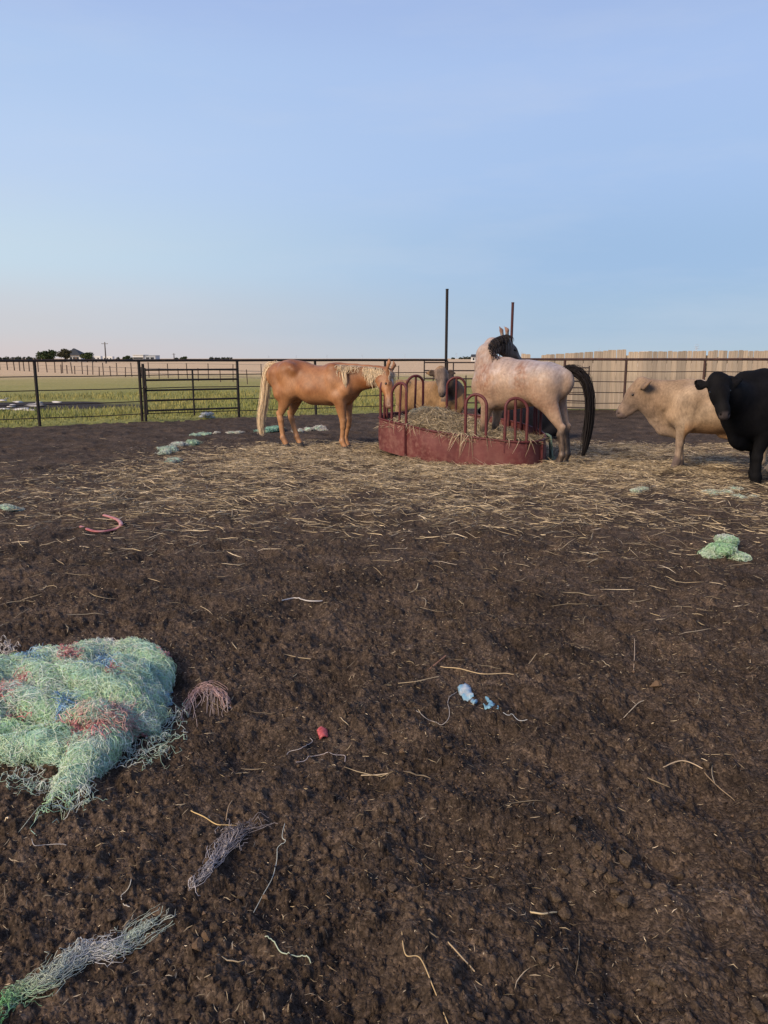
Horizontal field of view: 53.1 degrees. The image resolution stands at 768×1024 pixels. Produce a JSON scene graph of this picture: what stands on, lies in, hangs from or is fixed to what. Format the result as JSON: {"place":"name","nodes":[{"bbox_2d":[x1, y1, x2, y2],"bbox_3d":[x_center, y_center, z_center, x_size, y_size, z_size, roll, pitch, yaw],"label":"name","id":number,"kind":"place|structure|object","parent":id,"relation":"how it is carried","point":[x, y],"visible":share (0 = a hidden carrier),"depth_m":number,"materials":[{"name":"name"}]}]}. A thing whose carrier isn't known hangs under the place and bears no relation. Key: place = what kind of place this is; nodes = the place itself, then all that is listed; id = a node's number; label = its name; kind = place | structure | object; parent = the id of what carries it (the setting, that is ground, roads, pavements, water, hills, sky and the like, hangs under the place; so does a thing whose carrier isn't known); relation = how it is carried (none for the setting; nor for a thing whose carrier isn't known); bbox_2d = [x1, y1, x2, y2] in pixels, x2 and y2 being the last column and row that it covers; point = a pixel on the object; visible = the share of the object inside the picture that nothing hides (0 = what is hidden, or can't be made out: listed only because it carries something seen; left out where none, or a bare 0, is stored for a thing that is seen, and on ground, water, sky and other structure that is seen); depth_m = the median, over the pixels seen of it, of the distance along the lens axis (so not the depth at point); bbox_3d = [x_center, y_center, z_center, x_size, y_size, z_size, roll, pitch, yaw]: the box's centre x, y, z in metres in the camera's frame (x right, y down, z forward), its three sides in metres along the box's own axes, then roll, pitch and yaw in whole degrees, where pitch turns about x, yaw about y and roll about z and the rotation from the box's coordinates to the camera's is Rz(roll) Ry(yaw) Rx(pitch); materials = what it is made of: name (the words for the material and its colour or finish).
{"place":"outdoors","nodes":[
{"label":"outdoors","id":0,"kind":"place"},
{"bbox_2d":[68,348,83,358],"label":"house","id":1,"kind":"structure","parent":0,"point":[75,354],"depth_m":343.14,"materials":[{"name":"white"}]},
{"bbox_2d":[133,355,159,358],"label":"building","id":2,"kind":"structure","parent":0,"point":[146,356],"depth_m":372.86,"materials":[{"name":"white"}]},
{"bbox_2d":[0,409,767,1023],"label":"ground","id":3,"kind":"structure","parent":0,"point":[324,629],"depth_m":3.11,"materials":[{"name":"soil"}]},
{"bbox_2d":[0,503,30,511],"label":"netting clump","id":4,"kind":"object","parent":3,"relation":"on","point":[6,507],"visible":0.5,"depth_m":7.91,"materials":[{"name":"plastic"}]},
{"bbox_2d":[32,840,65,845],"bbox_3d":[-1.092,1.071,2.476,0.128,0.013,0.038,2,12,12],"label":"twine","id":5,"kind":"object","parent":3,"relation":"on","point":[45,844],"visible":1,"depth_m":2.48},
{"bbox_2d":[0,904,176,1023],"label":"netting rope","id":6,"kind":"object","parent":3,"relation":"on","point":[115,946],"visible":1,"depth_m":1.99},
{"bbox_2d":[0,635,189,835],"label":"netting heap","id":7,"kind":"object","parent":3,"relation":"on","point":[79,712],"visible":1,"depth_m":3.19,"materials":[{"name":"plastic"}]},
{"bbox_2d":[79,514,122,531],"bbox_3d":[-2.666,0.124,7.226,0.368,0.086,0.646,-7,13,-31],"label":"plastic strip","id":8,"kind":"object","parent":3,"relation":"on","point":[119,521],"visible":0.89,"depth_m":7.07,"materials":[{"name":"plastic"}]},
{"bbox_2d":[107,911,117,921],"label":"dirt clod","id":9,"kind":"object","parent":3,"relation":"on","point":[112,916],"visible":1,"depth_m":2.13,"materials":[{"name":"soil"}]},
{"bbox_2d":[121,879,131,906],"bbox_3d":[-0.745,1.101,2.213,0.029,0.036,0.080,-3,12,-13],"label":"twine","id":10,"kind":"object","parent":3,"relation":"on","point":[124,892],"visible":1,"depth_m":2.23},
{"bbox_2d":[155,445,178,454],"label":"netting clump","id":11,"kind":"object","parent":3,"relation":"on","point":[166,450],"visible":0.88,"depth_m":12.65,"materials":[{"name":"plastic"}]},
{"bbox_2d":[162,456,182,462],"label":"netting clump","id":12,"kind":"object","parent":3,"relation":"on","point":[175,459],"visible":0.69,"depth_m":11.75,"materials":[{"name":"plastic"}]},
{"bbox_2d":[168,441,189,445],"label":"netting clump","id":13,"kind":"object","parent":3,"relation":"on","point":[178,443],"visible":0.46,"depth_m":13.69,"materials":[{"name":"plastic"}]},
{"bbox_2d":[179,994,187,1003],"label":"dirt clod","id":14,"kind":"object","parent":3,"relation":"on","point":[183,998],"visible":1,"depth_m":1.85,"materials":[{"name":"soil"}]},
{"bbox_2d":[185,439,201,445],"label":"netting clump","id":15,"kind":"object","parent":3,"relation":"on","point":[193,442],"visible":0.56,"depth_m":13.89,"materials":[{"name":"plastic"}]},
{"bbox_2d":[192,937,202,951],"bbox_3d":[-0.489,1.136,2.014,0.029,0.031,0.041,-2,12,-11],"label":"pebble","id":16,"kind":"object","parent":3,"relation":"on","point":[197,944],"visible":1,"depth_m":2.00,"materials":[{"name":"stone"}]},
{"bbox_2d":[192,827,202,837],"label":"dirt clod","id":17,"kind":"object","parent":3,"relation":"on","point":[197,832],"visible":1,"depth_m":2.52,"materials":[{"name":"soil"}]},
{"bbox_2d":[189,432,211,436],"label":"netting clump","id":18,"kind":"object","parent":3,"relation":"on","point":[201,433],"visible":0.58,"depth_m":15.85,"materials":[{"name":"plastic"}]},
{"bbox_2d":[180,680,231,722],"bbox_3d":[-0.815,0.857,3.467,0.238,0.074,0.379,-4,12,-21],"label":"twine tuft","id":19,"kind":"object","parent":3,"relation":"on","point":[208,687],"visible":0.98,"depth_m":3.53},
{"bbox_2d":[201,930,210,941],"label":"pebble","id":20,"kind":"object","parent":3,"relation":"on","point":[206,935],"visible":0.94,"depth_m":2.08,"materials":[{"name":"stone"}]},
{"bbox_2d":[191,810,235,825],"bbox_3d":[-0.586,1.046,2.602,0.188,0.020,0.042,4,12,20],"label":"straw stalk","id":21,"kind":"object","parent":3,"relation":"on","point":[210,820],"visible":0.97,"depth_m":2.58,"materials":[{"name":"plant"}]},
{"bbox_2d":[213,430,243,433],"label":"netting clump","id":22,"kind":"object","parent":3,"relation":"on","point":[235,432],"visible":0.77,"depth_m":16.06,"materials":[{"name":"plastic"}]},
{"bbox_2d":[188,810,277,895],"bbox_3d":[-0.512,1.058,2.443,0.161,0.069,0.413,6,13,28],"label":"twine bundle","id":23,"kind":"object","parent":3,"relation":"on","point":[228,842],"visible":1,"depth_m":2.46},
{"bbox_2d":[237,892,246,898],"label":"dirt clod","id":24,"kind":"object","parent":3,"relation":"on","point":[242,895],"visible":1,"depth_m":2.24,"materials":[{"name":"soil"}]},
{"bbox_2d":[262,894,267,899],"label":"pebble","id":25,"kind":"object","parent":3,"relation":"on","point":[264,896],"visible":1,"depth_m":2.24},
{"bbox_2d":[254,425,284,432],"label":"netting clump","id":26,"kind":"object","parent":3,"relation":"on","point":[272,429],"visible":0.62,"depth_m":16.43,"materials":[{"name":"plastic"}]},
{"bbox_2d":[253,823,285,912],"bbox_3d":[-0.341,1.093,2.390,0.028,0.025,0.413,1,11,5],"label":"twine","id":27,"kind":"object","parent":3,"relation":"on","point":[274,868],"visible":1,"depth_m":2.36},
{"bbox_2d":[265,936,310,962],"bbox_3d":[-0.254,1.148,2.010,0.137,0.041,0.022,4,12,21],"label":"twine","id":28,"kind":"object","parent":3,"relation":"on","point":[288,952],"visible":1,"depth_m":2.00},
{"bbox_2d":[281,597,322,601],"bbox_3d":[-0.516,0.563,4.940,0.264,0.032,0.119,2,11,9],"label":"twine","id":29,"kind":"object","parent":3,"relation":"on","point":[302,599],"visible":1,"depth_m":4.92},
{"bbox_2d":[291,425,327,432],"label":"netting clump","id":30,"kind":"object","parent":3,"relation":"on","point":[317,428],"visible":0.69,"depth_m":16.80,"materials":[{"name":"plastic"}]},
{"bbox_2d":[317,726,327,738],"bbox_3d":[-0.254,0.919,3.204,0.047,0.026,0.075,-3,12,-16],"label":"plastic scrap","id":31,"kind":"object","parent":3,"relation":"on","point":[322,731],"visible":1,"depth_m":3.20,"materials":[{"name":"plastic"}]},
{"bbox_2d":[299,752,345,761],"bbox_3d":[-0.248,0.959,3.004,0.199,0.025,0.070,-2,12,-11],"label":"twine","id":32,"kind":"object","parent":3,"relation":"on","point":[321,754],"visible":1,"depth_m":3.03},
{"bbox_2d":[257,359,397,448],"bbox_3d":[-1.009,-1.846,13.173,2.780,1.571,0.629,5,13,25],"label":"palomino horse","id":33,"kind":"object","parent":3,"relation":"on","point":[339,386],"visible":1,"depth_m":12.95},
{"bbox_2d":[356,1018,365,1023],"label":"dirt clod","id":34,"kind":"object","parent":3,"relation":"on","point":[361,1021],"visible":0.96,"depth_m":1.87,"materials":[{"name":"soil"}]},
{"bbox_2d":[0,437,767,1023],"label":"loose straw","id":35,"kind":"object","parent":3,"relation":"on","point":[594,455],"visible":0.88,"depth_m":9.03,"materials":[{"name":"plant"}]},
{"bbox_2d":[388,817,395,822],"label":"dirt clod","id":36,"kind":"object","parent":3,"relation":"on","point":[393,820],"visible":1,"depth_m":2.57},
{"bbox_2d":[387,883,397,892],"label":"dirt clod","id":37,"kind":"object","parent":3,"relation":"on","point":[392,887],"visible":1,"depth_m":2.25,"materials":[{"name":"soil"}]},
{"bbox_2d":[412,998,420,1008],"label":"dirt clod","id":38,"kind":"object","parent":3,"relation":"on","point":[416,1002],"visible":1,"depth_m":1.86,"materials":[{"name":"soil"}]},
{"bbox_2d":[398,676,438,683],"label":"straw stalk","id":39,"kind":"object","parent":3,"relation":"on","point":[419,680],"visible":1,"depth_m":3.72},
{"bbox_2d":[402,932,447,1023],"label":"straw stalk","id":40,"kind":"object","parent":3,"relation":"on","point":[426,971],"visible":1,"depth_m":1.94,"materials":[{"name":"plant"}]},
{"bbox_2d":[394,366,463,412],"bbox_3d":[0.749,-2.071,14.752,0.890,1.470,1.860,-10,15,-41],"label":"tan cow","id":41,"kind":"object","parent":3,"relation":"on","point":[434,393],"visible":0.52,"depth_m":14.29},
{"bbox_2d":[417,692,456,724],"bbox_3d":[0.299,0.866,3.454,0.139,0.050,0.363,8,14,34],"label":"twine","id":42,"kind":"object","parent":3,"relation":"on","point":[449,713],"visible":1,"depth_m":3.33,"materials":[{"name":"fabric"}]},
{"bbox_2d":[448,942,474,971],"bbox_3d":[0.198,1.158,2.003,0.010,0.016,0.112,-7,13,-32],"label":"straw stalk","id":43,"kind":"object","parent":3,"relation":"on","point":[458,953],"visible":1,"depth_m":2.00,"materials":[{"name":"plant"}]},
{"bbox_2d":[378,374,546,466],"bbox_3d":[1.374,-1.452,12.239,2.004,1.417,2.906,-10,15,-42],"label":"bale feeder","id":44,"kind":"object","parent":3,"relation":"on","point":[403,442],"visible":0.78,"depth_m":11.51,"materials":[{"name":"metal"}]},
{"bbox_2d":[375,404,551,456],"bbox_3d":[1.233,-1.347,12.180,2.834,0.784,2.621,0,11,0],"label":"hay pile","id":45,"kind":"object","parent":44,"relation":"in","point":[441,420],"visible":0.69,"depth_m":11.76,"materials":[{"name":"plant"}]},
{"bbox_2d":[409,406,443,412],"bbox_3d":[0.754,-1.656,12.726,0.795,0.215,0.399,-4,12,-20],"label":"bale chunk","id":46,"kind":"object","parent":45,"relation":"on","point":[412,411],"visible":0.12,"depth_m":12.63,"materials":[{"name":"plant"}]},
{"bbox_2d":[457,683,477,704],"bbox_3d":[0.392,0.849,3.555,0.064,0.060,0.250,-1,11,-5],"label":"plastic scrap","id":47,"kind":"object","parent":3,"relation":"on","point":[465,692],"visible":0.95,"depth_m":3.58,"materials":[{"name":"plastic"}]},
{"bbox_2d":[465,856,472,861],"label":"pebble","id":48,"kind":"object","parent":3,"relation":"on","point":[468,858],"visible":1,"depth_m":2.44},
{"bbox_2d":[472,1010,484,1020],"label":"dirt clod","id":49,"kind":"object","parent":3,"relation":"on","point":[476,1014],"visible":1,"depth_m":1.82,"materials":[{"name":"soil"}]},
{"bbox_2d":[440,653,536,674],"bbox_3d":[0.602,0.788,3.908,0.595,0.043,0.229,-5,12,-25],"label":"straw stalk","id":50,"kind":"object","parent":3,"relation":"on","point":[484,673],"visible":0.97,"depth_m":3.81,"materials":[{"name":"plant"}]},
{"bbox_2d":[483,703,498,709],"bbox_3d":[0.474,0.857,3.366,0.057,0.030,0.090,-6,13,-26],"label":"plastic scrap","id":51,"kind":"object","parent":3,"relation":"on","point":[489,705],"visible":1,"depth_m":3.37,"materials":[{"name":"plastic"}]},
{"bbox_2d":[500,996,514,1010],"bbox_3d":[0.301,1.211,1.891,0.038,0.024,0.027,10,15,42],"label":"dirt clod","id":52,"kind":"object","parent":3,"relation":"on","point":[509,1002],"visible":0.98,"depth_m":1.89,"materials":[{"name":"soil"}]},
{"bbox_2d":[510,302,513,338],"bbox_3d":[3.756,-4.480,22.764,0.104,3.357,0.088,0,11,0],"label":"tall post","id":53,"kind":"object","parent":3,"relation":"on","point":[512,317],"visible":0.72,"depth_m":22.49,"materials":[{"name":"metal"}]},
{"bbox_2d":[478,406,556,438],"bbox_3d":[2.735,-1.849,15.113,1.852,0.856,0.728,-2,11,-8],"label":"black cow","id":54,"kind":"object","parent":3,"relation":"on","point":[548,426],"visible":0.1,"depth_m":14.88},
{"bbox_2d":[471,326,595,465],"bbox_3d":[2.133,-1.726,11.329,1.056,2.022,1.771,-7,13,-31],"label":"roan horse","id":55,"kind":"object","parent":3,"relation":"on","point":[545,388],"visible":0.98,"depth_m":11.03},
{"bbox_2d":[535,942,548,952],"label":"dirt clod","id":56,"kind":"object","parent":3,"relation":"on","point":[542,947],"visible":1,"depth_m":2.01,"materials":[{"name":"soil"}]},
{"bbox_2d":[538,955,546,965],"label":"dirt clod","id":57,"kind":"object","parent":3,"relation":"on","point":[542,960],"visible":1,"depth_m":1.97,"materials":[{"name":"soil"}]},
{"bbox_2d":[530,911,556,914],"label":"straw stalk","id":58,"kind":"object","parent":3,"relation":"on","point":[543,913],"visible":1,"depth_m":2.17,"materials":[{"name":"plant"}]},
{"bbox_2d":[546,802,556,813],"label":"dirt clod","id":59,"kind":"object","parent":3,"relation":"on","point":[550,807],"visible":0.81,"depth_m":2.65,"materials":[{"name":"soil"}]},
{"bbox_2d":[550,890,561,902],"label":"dirt clod","id":60,"kind":"object","parent":3,"relation":"on","point":[556,897],"visible":1,"depth_m":2.23,"materials":[{"name":"soil"}]},
{"bbox_2d":[551,1003,561,1013],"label":"dirt clod","id":61,"kind":"object","parent":3,"relation":"on","point":[556,1008],"visible":1,"depth_m":1.87,"materials":[{"name":"soil"}]},
{"bbox_2d":[556,865,569,874],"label":"dirt clod","id":62,"kind":"object","parent":3,"relation":"on","point":[564,869],"visible":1,"depth_m":2.31,"materials":[{"name":"soil"}]},
{"bbox_2d":[557,906,570,920],"bbox_3d":[0.519,1.159,2.210,0.040,0.032,0.033,-1,11,-7],"label":"dirt clod","id":63,"kind":"object","parent":3,"relation":"on","point":[564,913],"visible":1,"depth_m":2.20,"materials":[{"name":"soil"}]},
{"bbox_2d":[569,824,576,831],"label":"dirt clod","id":64,"kind":"object","parent":3,"relation":"on","point":[573,827],"visible":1,"depth_m":2.45,"materials":[{"name":"soil"}]},
{"bbox_2d":[579,878,587,885],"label":"dirt clod","id":65,"kind":"object","parent":3,"relation":"on","point":[583,882],"visible":1,"depth_m":2.27,"materials":[{"name":"soil"}]},
{"bbox_2d":[586,863,594,872],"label":"dirt clod","id":66,"kind":"object","parent":3,"relation":"on","point":[591,869],"visible":1,"depth_m":2.30,"materials":[{"name":"soil"}]},
{"bbox_2d":[595,840,603,849],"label":"dirt clod","id":67,"kind":"object","parent":3,"relation":"on","point":[599,845],"visible":1,"depth_m":2.36,"materials":[{"name":"soil"}]},
{"bbox_2d":[595,865,605,874],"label":"dirt clod","id":68,"kind":"object","parent":3,"relation":"on","point":[600,869],"visible":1,"depth_m":2.30,"materials":[{"name":"soil"}]},
{"bbox_2d":[606,871,617,883],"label":"dirt clod","id":69,"kind":"object","parent":3,"relation":"on","point":[611,877],"visible":1,"depth_m":2.28,"materials":[{"name":"soil"}]},
{"bbox_2d":[607,1008,620,1020],"bbox_3d":[0.559,1.220,1.860,0.045,0.023,0.029,-7,13,-31],"label":"dirt clod","id":70,"kind":"object","parent":3,"relation":"on","point":[613,1013],"visible":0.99,"depth_m":1.85,"materials":[{"name":"soil"}]},
{"bbox_2d":[610,887,620,895],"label":"dirt clod","id":71,"kind":"object","parent":3,"relation":"on","point":[614,891],"visible":1,"depth_m":2.24,"materials":[{"name":"soil"}]},
{"bbox_2d":[615,895,631,908],"bbox_3d":[0.691,1.119,2.207,0.052,0.030,0.040,-11,16,-43],"label":"dirt clod","id":72,"kind":"object","parent":3,"relation":"on","point":[624,901],"visible":1,"depth_m":2.20,"materials":[{"name":"soil"}]},
{"bbox_2d":[619,853,632,867],"bbox_3d":[0.746,1.077,2.375,0.042,0.033,0.048,6,13,27],"label":"dirt clod","id":73,"kind":"object","parent":3,"relation":"on","point":[626,860],"visible":1,"depth_m":2.37,"materials":[{"name":"soil"}]},
{"bbox_2d":[630,486,648,493],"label":"netting clump","id":74,"kind":"object","parent":3,"relation":"on","point":[636,490],"visible":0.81,"depth_m":8.94,"materials":[{"name":"plastic"}]},
{"bbox_2d":[522,358,767,403],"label":"pipe fence","id":75,"kind":"object","parent":3,"relation":"on","point":[626,360],"visible":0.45,"depth_m":22.16,"materials":[{"name":"metal"}]},
{"bbox_2d":[567,366,589,407],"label":"stock gate","id":76,"kind":"structure","parent":75,"relation":"attached to","point":[578,394],"depth_m":21.11,"materials":[{"name":"metal"}]},
{"bbox_2d":[641,879,650,887],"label":"dirt clod","id":77,"kind":"object","parent":3,"relation":"on","point":[646,883],"visible":1,"depth_m":2.27,"materials":[{"name":"soil"}]},
{"bbox_2d":[649,680,662,687],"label":"pebble","id":78,"kind":"object","parent":3,"relation":"on","point":[656,683],"visible":1,"depth_m":3.66,"materials":[{"name":"stone"}]},
{"bbox_2d":[648,973,667,988],"bbox_3d":[0.684,1.173,1.913,0.046,0.033,0.030,7,13,33],"label":"dirt clod","id":79,"kind":"object","parent":3,"relation":"on","point":[658,981],"visible":1,"depth_m":1.91,"materials":[{"name":"soil"}]},
{"bbox_2d":[674,871,683,879],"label":"dirt clod","id":80,"kind":"object","parent":3,"relation":"on","point":[679,875],"visible":1,"depth_m":2.36,"materials":[{"name":"soil"}]},
{"bbox_2d":[663,760,702,768],"bbox_3d":[1.133,0.964,2.930,0.156,0.016,0.044,0,11,0],"label":"straw stalk","id":81,"kind":"object","parent":3,"relation":"on","point":[682,760],"visible":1,"depth_m":2.93,"materials":[{"name":"plant"}]},
{"bbox_2d":[616,376,767,474],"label":"cream cow","id":82,"kind":"object","parent":3,"relation":"on","point":[678,410],"visible":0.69,"depth_m":10.50},
{"bbox_2d":[702,760,711,768],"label":"dirt clod","id":83,"kind":"object","parent":3,"relation":"on","point":[707,764],"visible":1,"depth_m":2.94,"materials":[{"name":"soil"}]},
{"bbox_2d":[704,772,734,800],"bbox_3d":[1.244,1.021,2.854,0.011,0.058,0.127,-8,14,-36],"label":"straw stalk","id":84,"kind":"object","parent":3,"relation":"on","point":[717,785],"visible":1,"depth_m":2.85,"materials":[{"name":"plant"}]},
{"bbox_2d":[698,533,752,561],"bbox_3d":[2.706,0.292,6.177,0.414,0.171,0.486,0,11,0],"label":"netting clump","id":85,"kind":"object","parent":3,"relation":"on","point":[723,543],"visible":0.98,"depth_m":6.04,"materials":[{"name":"plastic"}]},
{"bbox_2d":[701,485,758,498],"bbox_3d":[4.022,-0.207,8.884,0.662,0.152,0.530,-6,13,-29],"label":"netting clump","id":86,"kind":"object","parent":3,"relation":"on","point":[710,492],"visible":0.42,"depth_m":8.83,"materials":[{"name":"plastic"}]},
{"bbox_2d":[694,368,767,484],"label":"black cow","id":87,"kind":"object","parent":3,"relation":"on","point":[739,400],"visible":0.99,"depth_m":9.15},
{"bbox_2d":[750,999,765,1015],"bbox_3d":[0.898,1.193,1.845,0.035,0.024,0.031,6,13,28],"label":"dirt clod","id":88,"kind":"object","parent":3,"relation":"on","point":[757,1007],"visible":1,"depth_m":1.84,"materials":[{"name":"soil"}]},
{"bbox_2d":[0,359,767,427],"bbox_3d":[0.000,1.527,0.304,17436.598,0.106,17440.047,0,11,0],"label":"grass field","id":89,"kind":"structure","parent":0,"point":[105,381],"depth_m":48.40,"materials":[{"name":"plant"}]},
{"bbox_2d":[35,349,56,358],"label":"tree","id":90,"kind":"object","parent":89,"relation":"on","point":[49,354],"visible":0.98,"depth_m":322.08,"materials":[{"name":"green plant"}]},
{"bbox_2d":[56,349,71,358],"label":"tree","id":91,"kind":"object","parent":89,"relation":"on","point":[64,353],"visible":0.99,"depth_m":312.58,"materials":[{"name":"green plant"}]},
{"bbox_2d":[80,352,93,358],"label":"tree","id":92,"kind":"object","parent":89,"relation":"on","point":[87,355],"visible":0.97,"depth_m":322.67,"materials":[{"name":"green plant"}]},
{"bbox_2d":[92,356,102,358],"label":"trailer","id":93,"kind":"object","parent":89,"relation":"on","point":[97,357],"visible":0.27,"depth_m":323.52,"materials":[{"name":"white"}]},
{"bbox_2d":[0,362,398,381],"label":"wire fence","id":94,"kind":"object","parent":89,"relation":"on","point":[46,365],"visible":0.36,"depth_m":70.49,"materials":[{"name":"metal"}]},
{"bbox_2d":[199,412,214,417],"bbox_3d":[-4.704,-2.549,20.244,0.486,0.238,0.389,7,13,31],"label":"plastic bag","id":95,"kind":"object","parent":89,"relation":"on","point":[206,414],"visible":0.93,"depth_m":20.12,"materials":[{"name":"plastic"}]},
{"bbox_2d":[0,359,447,425],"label":"pipe fence","id":96,"kind":"object","parent":89,"relation":"on","point":[36,390],"visible":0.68,"depth_m":19.08,"materials":[{"name":"metal"}]},
{"bbox_2d":[141,364,239,421],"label":"pipe gate","id":97,"kind":"structure","parent":96,"relation":"attached to","point":[145,390],"depth_m":19.50,"materials":[{"name":"metal"}]},
{"bbox_2d":[424,361,478,405],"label":"stock gate","id":98,"kind":"structure","parent":96,"relation":"attached to","point":[453,370],"depth_m":22.73,"materials":[{"name":"metal"}]},
{"bbox_2d":[0,356,500,358],"bbox_3d":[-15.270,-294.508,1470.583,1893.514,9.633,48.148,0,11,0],"label":"treeline","id":99,"kind":"object","parent":89,"relation":"on","point":[29,357],"visible":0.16,"depth_m":1468.54,"materials":[{"name":"green plant"}]},
{"bbox_2d":[60,365,466,383],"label":"wire fence","id":100,"kind":"object","parent":89,"relation":"on","point":[246,371],"visible":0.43,"depth_m":59.23,"materials":[{"name":"metal"}]},
{"bbox_2d":[445,289,448,367],"bbox_3d":[1.871,-4.760,23.115,0.092,3.769,0.092,0,11,0],"label":"tall post","id":101,"kind":"object","parent":89,"relation":"on","point":[446,328],"visible":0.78,"depth_m":22.93,"materials":[{"name":"metal"}]},
{"bbox_2d":[521,349,767,408],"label":"privacy fence","id":102,"kind":"object","parent":89,"relation":"on","point":[740,366],"visible":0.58,"depth_m":23.33,"materials":[{"name":"brown wood"}]},
{"bbox_2d":[0,0,767,358],"label":"sky","id":103,"kind":"structure","parent":0,"point":[193,179],"materials":[{"name":"blue"}]},
{"bbox_2d":[470,354,475,360],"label":"house","id":104,"kind":"structure","parent":0,"point":[473,357],"depth_m":412.06,"materials":[{"name":"white"}]},
{"bbox_2d":[545,433,555,459],"bbox_3d":[2.545,-0.995,11.704,0.169,0.406,0.334,0,11,0],"label":"netting strip","id":105,"kind":"object","parent":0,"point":[550,456],"visible":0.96,"depth_m":11.67,"materials":[{"name":"plastic"}]}
]}

